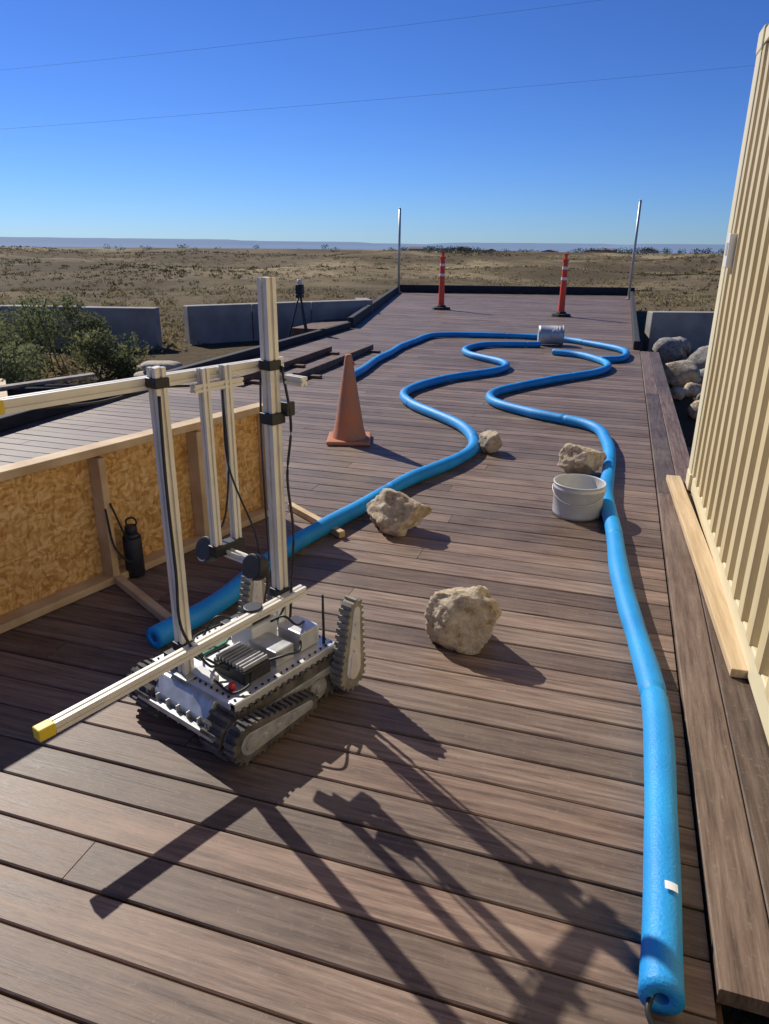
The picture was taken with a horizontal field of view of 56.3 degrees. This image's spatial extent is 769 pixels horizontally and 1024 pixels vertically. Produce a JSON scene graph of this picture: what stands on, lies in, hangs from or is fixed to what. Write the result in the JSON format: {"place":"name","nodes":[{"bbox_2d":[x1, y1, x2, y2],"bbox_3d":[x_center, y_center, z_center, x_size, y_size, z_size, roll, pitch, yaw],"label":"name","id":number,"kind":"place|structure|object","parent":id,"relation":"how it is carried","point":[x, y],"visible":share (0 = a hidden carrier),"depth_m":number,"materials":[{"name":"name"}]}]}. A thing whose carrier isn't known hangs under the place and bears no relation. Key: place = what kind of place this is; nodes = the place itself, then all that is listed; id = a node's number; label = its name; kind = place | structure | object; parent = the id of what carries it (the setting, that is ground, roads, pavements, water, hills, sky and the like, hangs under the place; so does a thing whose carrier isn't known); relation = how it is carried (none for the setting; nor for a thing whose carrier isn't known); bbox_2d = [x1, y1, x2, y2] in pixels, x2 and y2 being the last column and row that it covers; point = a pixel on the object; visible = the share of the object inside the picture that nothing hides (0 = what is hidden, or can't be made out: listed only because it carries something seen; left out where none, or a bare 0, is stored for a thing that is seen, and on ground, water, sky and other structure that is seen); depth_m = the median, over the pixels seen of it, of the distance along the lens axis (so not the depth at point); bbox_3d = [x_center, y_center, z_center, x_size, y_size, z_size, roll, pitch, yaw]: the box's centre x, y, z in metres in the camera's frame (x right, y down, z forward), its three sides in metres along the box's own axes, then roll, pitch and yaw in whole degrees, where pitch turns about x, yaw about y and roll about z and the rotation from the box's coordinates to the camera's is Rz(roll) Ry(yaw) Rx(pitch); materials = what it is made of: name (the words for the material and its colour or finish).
{"place":"outdoors","nodes":[
{"label":"outdoors","id":0,"kind":"place"},
{"bbox_2d":[134,371,146,376],"bbox_3d":[-3.083,-1.827,9.653,0.548,0.155,0.346,-13,24,-32],"label":"sandbag","id":1,"kind":"object","parent":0,"point":[140,373],"visible":0.16,"depth_m":9.49,"materials":[{"name":"fabric"}]},
{"bbox_2d":[140,360,182,371],"bbox_3d":[-2.986,-1.938,9.581,0.555,0.155,0.352,3,21,6],"label":"sandbag","id":2,"kind":"object","parent":1,"relation":"on","point":[168,364],"visible":0.58,"depth_m":9.46,"materials":[{"name":"fabric"}]},
{"bbox_2d":[235,346,331,382],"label":"timber beam","id":3,"kind":"structure","parent":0,"point":[304,357],"depth_m":10.11,"materials":[{"name":"brown wood"}]},
{"bbox_2d":[293,344,372,375],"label":"timber beam","id":4,"kind":"structure","parent":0,"point":[326,364],"depth_m":9.83,"materials":[{"name":"brown wood"}]},
{"bbox_2d":[0,237,768,1023],"bbox_3d":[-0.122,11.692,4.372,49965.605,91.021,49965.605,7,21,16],"label":"desert ground","id":5,"kind":"structure","parent":0,"point":[338,267],"depth_m":121.87,"materials":[{"name":"brown soil"}]},
{"bbox_2d":[7,384,85,395],"bbox_3d":[-4.437,-1.220,8.322,2.261,0.490,0.800,0,21,-2],"label":"pipe stack","id":6,"kind":"object","parent":5,"relation":"on","point":[27,389],"visible":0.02,"depth_m":8.15,"materials":[{"name":"plastic"}]},
{"bbox_2d":[0,373,95,397],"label":"scrap lumber pile","id":7,"kind":"object","parent":6,"relation":"on","point":[4,386],"visible":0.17,"depth_m":8.36,"materials":[{"name":"brown wood"}]},
{"bbox_2d":[0,292,155,383],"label":"sage bush","id":8,"kind":"object","parent":5,"relation":"on","point":[95,338],"visible":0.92,"depth_m":10.79,"materials":[{"name":"green plant"}]},
{"bbox_2d":[0,305,162,349],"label":"blocks","id":9,"kind":"structure","parent":5,"relation":"on","point":[143,323],"depth_m":14.56,"materials":[{"name":"concrete"}]},
{"bbox_2d":[183,299,364,344],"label":"blocks","id":10,"kind":"structure","parent":5,"relation":"on","point":[219,323],"depth_m":15.69,"materials":[{"name":"concrete"}]},
{"bbox_2d":[288,279,307,337],"bbox_3d":[-1.565,-3.710,13.683,0.621,1.385,0.542,7,21,16],"label":"survey tripod","id":11,"kind":"object","parent":5,"relation":"on","point":[299,288],"visible":0.78,"depth_m":13.47,"materials":[{"name":"black plastic"}]},
{"bbox_2d":[6,0,598,69],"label":"overhead wire","id":12,"kind":"object","parent":5,"relation":"on","point":[301,37],"visible":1,"depth_m":34.23,"materials":[{"name":"black metal"}]},
{"bbox_2d":[0,245,723,379],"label":"desert scrub","id":13,"kind":"object","parent":5,"relation":"on","point":[172,331],"visible":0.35,"depth_m":94.45,"materials":[{"name":"brown plant"}]},
{"bbox_2d":[674,337,686,360],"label":"boulder","id":14,"kind":"object","parent":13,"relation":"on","point":[683,352],"visible":0.21,"depth_m":13.01,"materials":[{"name":"stone"}]},
{"bbox_2d":[355,298,372,309],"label":"blocks","id":15,"kind":"structure","parent":5,"relation":"on","point":[368,301],"depth_m":17.55,"materials":[{"name":"concrete"}]},
{"bbox_2d":[8,65,754,128],"bbox_3d":[-1.802,-20.430,35.088,69.611,5.745,0.010,1,21,0],"label":"overhead wire","id":16,"kind":"object","parent":5,"relation":"on","point":[389,98],"visible":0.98,"depth_m":35.16,"materials":[{"name":"black metal"}]},
{"bbox_2d":[0,292,768,1023],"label":"wooden deck","id":17,"kind":"structure","parent":5,"relation":"on","point":[416,826],"depth_m":2.34,"materials":[{"name":"brown wood"}]},
{"bbox_2d":[0,507,267,633],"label":"bottom rail","id":18,"kind":"object","parent":17,"relation":"on","point":[41,607],"visible":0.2,"depth_m":3.45,"materials":[{"name":"brown wood"}]},
{"bbox_2d":[87,456,119,576],"bbox_3d":[-1.363,0.027,3.487,0.085,0.615,0.038,13,24,31],"label":"stud","id":19,"kind":"object","parent":18,"relation":"on","point":[100,494],"visible":0.79,"depth_m":3.46,"materials":[{"name":"brown wood"}]},
{"bbox_2d":[104,503,131,562],"bbox_3d":[-1.294,0.107,3.513,0.028,0.329,0.121,17,26,37],"label":"hanging strap","id":20,"kind":"object","parent":19,"relation":"hanging from","point":[122,530],"visible":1,"depth_m":3.49,"materials":[{"name":"black fabric"}]},
{"bbox_2d":[186,430,209,536],"bbox_3d":[-1.030,-0.149,3.967,0.085,0.615,0.038,13,24,31],"label":"stud","id":21,"kind":"object","parent":18,"relation":"on","point":[197,479],"visible":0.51,"depth_m":3.94,"materials":[{"name":"brown wood"}]},
{"bbox_2d":[0,414,261,615],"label":"osb sheet","id":22,"kind":"object","parent":21,"relation":"attached to","point":[49,542],"visible":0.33,"depth_m":3.45,"materials":[{"name":"brown wood"}]},
{"bbox_2d":[0,403,262,481],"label":"top rail","id":23,"kind":"object","parent":22,"relation":"attached to","point":[35,464],"visible":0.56,"depth_m":3.38,"materials":[{"name":"brown wood"}]},
{"bbox_2d":[257,414,267,507],"bbox_3d":[-0.724,-0.310,4.408,0.085,0.615,0.038,13,24,31],"label":"stud","id":24,"kind":"object","parent":18,"relation":"on","point":[261,477],"visible":0.14,"depth_m":4.40,"materials":[{"name":"brown wood"}]},
{"bbox_2d":[122,517,145,577],"bbox_3d":[-1.267,0.175,3.615,0.092,0.310,0.092,7,21,16],"label":"thermos bottle","id":25,"kind":"object","parent":17,"relation":"on","point":[133,550],"visible":0.98,"depth_m":3.59,"materials":[{"name":"black metal"}]},
{"bbox_2d":[0,277,365,765],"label":"tracked robot","id":26,"kind":"object","parent":17,"relation":"on","point":[252,678],"visible":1,"depth_m":2.43,"materials":[{"name":"metal"}]},
{"bbox_2d":[114,502,344,620],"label":"wooden brace feet","id":27,"kind":"structure","parent":17,"relation":"on","point":[145,601],"depth_m":3.45,"materials":[{"name":"brown wood"}]},
{"bbox_2d":[246,379,258,383],"bbox_3d":[-1.573,-1.574,8.676,0.180,0.034,0.090,7,21,16],"label":"foot","id":28,"kind":"object","parent":17,"relation":"on","point":[250,381],"visible":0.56,"depth_m":8.64},
{"bbox_2d":[291,364,305,367],"bbox_3d":[-1.180,-2.004,9.838,0.180,0.034,0.090,7,21,16],"label":"foot","id":29,"kind":"object","parent":17,"relation":"on","point":[299,365],"visible":1,"depth_m":9.81},
{"bbox_2d":[306,374,321,378],"bbox_3d":[-0.886,-1.712,9.064,0.180,0.034,0.090,7,21,16],"label":"foot","id":30,"kind":"object","parent":17,"relation":"on","point":[313,376],"visible":0.91,"depth_m":9.03},
{"bbox_2d":[0,284,639,431],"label":"black edge curb","id":31,"kind":"structure","parent":17,"relation":"on","point":[12,420],"depth_m":14.45,"materials":[{"name":"rubber"}]},
{"bbox_2d":[327,351,339,354],"bbox_3d":[-0.786,-2.434,11.000,0.180,0.034,0.090,7,21,16],"label":"foot","id":32,"kind":"object","parent":17,"relation":"on","point":[333,353],"visible":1,"depth_m":10.96},
{"bbox_2d":[146,341,540,648],"bbox_3d":[0.659,-1.156,7.537,1.196,0.101,10.238,6,21,15],"label":"pool noodle","id":33,"kind":"object","parent":17,"relation":"on","point":[202,612],"visible":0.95,"depth_m":4.88,"materials":[{"name":"blue plastic"}]},
{"bbox_2d":[326,354,370,445],"bbox_3d":[-0.301,-0.963,6.078,0.370,0.734,0.370,1,21,0],"label":"traffic cone","id":34,"kind":"object","parent":17,"relation":"on","point":[349,430],"visible":1,"depth_m":6.03,"materials":[{"name":"orange plastic"}]},
{"bbox_2d":[368,350,380,352],"bbox_3d":[-0.160,-2.506,11.209,0.180,0.034,0.090,7,21,16],"label":"foot","id":35,"kind":"object","parent":17,"relation":"on","point":[374,351],"visible":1,"depth_m":11.18},
{"bbox_2d":[366,488,431,536],"bbox_3d":[0.050,-0.017,4.251,0.388,0.251,0.288,13,24,30],"label":"limestone rock","id":36,"kind":"object","parent":17,"relation":"on","point":[392,512],"visible":1,"depth_m":4.17,"materials":[{"name":"beige stone"}]},
{"bbox_2d":[398,208,401,292],"bbox_3d":[0.504,-8.921,24.552,0.200,2.725,0.200,7,21,16],"label":"metal pole","id":37,"kind":"object","parent":17,"relation":"on","point":[399,233],"visible":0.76,"depth_m":24.46,"materials":[{"name":"metal"}]},
{"bbox_2d":[432,252,449,309],"bbox_3d":[1.485,-5.965,18.534,0.456,1.415,0.456,-4,21,-12],"label":"channelizer post","id":38,"kind":"object","parent":17,"relation":"on","point":[440,306],"visible":1,"depth_m":18.54,"materials":[{"name":"plastic"}]},
{"bbox_2d":[424,585,501,654],"bbox_3d":[0.326,0.421,3.051,0.319,0.277,0.262,1,21,0],"label":"limestone rock","id":39,"kind":"object","parent":17,"relation":"on","point":[462,620],"visible":1,"depth_m":2.96,"materials":[{"name":"beige stone"}]},
{"bbox_2d":[479,430,502,452],"bbox_3d":[0.870,-0.578,5.883,0.191,0.175,0.192,7,21,16],"label":"limestone rock","id":40,"kind":"object","parent":17,"relation":"on","point":[490,441],"visible":1,"depth_m":5.84,"materials":[{"name":"beige stone"}]},
{"bbox_2d":[355,332,629,377],"bbox_3d":[1.805,-2.347,10.754,3.570,0.101,5.162,7,21,16],"label":"pool noodle","id":41,"kind":"object","parent":17,"relation":"on","point":[373,361],"visible":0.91,"depth_m":12.07,"materials":[{"name":"blue plastic"}]},
{"bbox_2d":[537,325,564,344],"bbox_3d":[2.831,-3.015,12.226,0.420,0.335,0.336,3,21,7],"label":"bucket","id":42,"kind":"object","parent":17,"relation":"on","point":[550,334],"visible":0.96,"depth_m":12.10,"materials":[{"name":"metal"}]},
{"bbox_2d":[551,254,570,316],"bbox_3d":[4.250,-5.378,17.044,0.456,1.415,0.456,2,21,4],"label":"channelizer post","id":43,"kind":"object","parent":17,"relation":"on","point":[560,312],"visible":1,"depth_m":17.06,"materials":[{"name":"plastic"}]},
{"bbox_2d":[552,474,606,521],"bbox_3d":[1.221,-0.089,4.527,0.330,0.215,0.332,7,21,16],"label":"bucket","id":44,"kind":"object","parent":17,"relation":"on","point":[578,497],"visible":1,"depth_m":4.43,"materials":[{"name":"plastic"}]},
{"bbox_2d":[557,443,606,474],"bbox_3d":[1.470,-0.400,5.353,0.324,0.225,0.265,12,23,27],"label":"limestone rock","id":45,"kind":"object","parent":17,"relation":"on","point":[577,459],"visible":1,"depth_m":5.28,"materials":[{"name":"beige stone"}]},
{"bbox_2d":[485,349,684,1023],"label":"pool noodle","id":46,"kind":"object","parent":17,"relation":"on","point":[661,990],"visible":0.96,"depth_m":2.23,"materials":[{"name":"blue plastic"}]},
{"bbox_2d":[625,200,641,299],"bbox_3d":[7.802,-8.155,22.421,0.200,2.925,0.200,7,21,16],"label":"metal pole","id":47,"kind":"object","parent":17,"relation":"on","point":[634,249],"visible":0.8,"depth_m":22.39,"materials":[{"name":"metal"}]},
{"bbox_2d":[666,475,747,678],"bbox_3d":[1.738,0.193,3.981,0.095,0.038,2.620,6,21,14],"label":"lumber plank","id":48,"kind":"object","parent":17,"relation":"on","point":[714,595],"visible":0.8,"depth_m":3.54,"materials":[{"name":"brown wood"}]},
{"bbox_2d":[685,24,768,744],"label":"shipping container","id":49,"kind":"object","parent":17,"relation":"on","point":[727,481],"visible":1,"depth_m":3.60,"materials":[{"name":"beige metal"}]},
{"bbox_2d":[103,244,723,253],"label":"distant trees","id":50,"kind":"object","parent":5,"relation":"on","point":[451,249],"visible":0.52,"depth_m":476.38,"materials":[{"name":"plant"}]},
{"bbox_2d":[408,246,424,250],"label":"distant house","id":51,"kind":"structure","parent":5,"relation":"on","point":[412,248],"depth_m":463.15,"materials":[{"name":"beige"}]},
{"bbox_2d":[597,248,616,252],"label":"distant house","id":52,"kind":"structure","parent":5,"relation":"on","point":[611,249],"depth_m":532.01,"materials":[{"name":"beige"}]},
{"bbox_2d":[640,248,659,253],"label":"distant house","id":53,"kind":"structure","parent":5,"relation":"on","point":[652,250],"depth_m":424.96,"materials":[{"name":"beige"}]},
{"bbox_2d":[651,337,680,364],"bbox_3d":[4.953,-2.838,12.687,0.529,0.514,0.590,9,22,21],"label":"boulder","id":54,"kind":"object","parent":5,"relation":"on","point":[668,349],"visible":0.71,"depth_m":12.45,"materials":[{"name":"grey stone"}]},
{"bbox_2d":[642,311,713,352],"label":"blocks","id":55,"kind":"structure","parent":5,"relation":"on","point":[693,328],"depth_m":13.92,"materials":[{"name":"concrete"}]},
{"bbox_2d":[670,387,687,399],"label":"boulder","id":56,"kind":"object","parent":5,"relation":"on","point":[678,393],"visible":0.75,"depth_m":10.14,"materials":[{"name":"stone"}]},
{"bbox_2d":[672,336,691,357],"bbox_3d":[5.382,-3.038,13.275,0.535,0.398,0.668,6,21,15],"label":"boulder","id":57,"kind":"object","parent":5,"relation":"on","point":[686,345],"visible":0.36,"depth_m":13.00,"materials":[{"name":"grey stone"}]},
{"bbox_2d":[663,360,701,387],"bbox_3d":[4.483,-2.101,10.865,0.656,0.424,0.504,14,24,31],"label":"boulder","id":58,"kind":"object","parent":5,"relation":"on","point":[682,373],"visible":0.77,"depth_m":10.68,"materials":[{"name":"stone"}]},
{"bbox_2d":[683,382,701,396],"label":"boulder","id":59,"kind":"object","parent":5,"relation":"on","point":[694,389],"visible":0.56,"depth_m":10.37,"materials":[{"name":"stone"}]},
{"bbox_2d":[687,400,699,418],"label":"boulder","id":60,"kind":"object","parent":5,"relation":"on","point":[692,409],"visible":0.38,"depth_m":9.08,"materials":[{"name":"stone"}]},
{"bbox_2d":[687,346,707,368],"bbox_3d":[5.212,-2.430,11.630,0.582,0.508,0.627,-11,23,-28],"label":"boulder","id":61,"kind":"object","parent":5,"relation":"on","point":[698,356],"visible":0.29,"depth_m":11.48,"materials":[{"name":"grey stone"}]},
{"bbox_2d":[699,368,704,383],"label":"boulder","id":62,"kind":"object","parent":5,"relation":"on","point":[702,373],"visible":0.13,"depth_m":11.06,"materials":[{"name":"grey stone"}]},
{"bbox_2d":[0,0,768,244],"label":"sky","id":63,"kind":"structure","parent":0,"point":[566,162],"materials":[{"name":"blue"}]}
]}

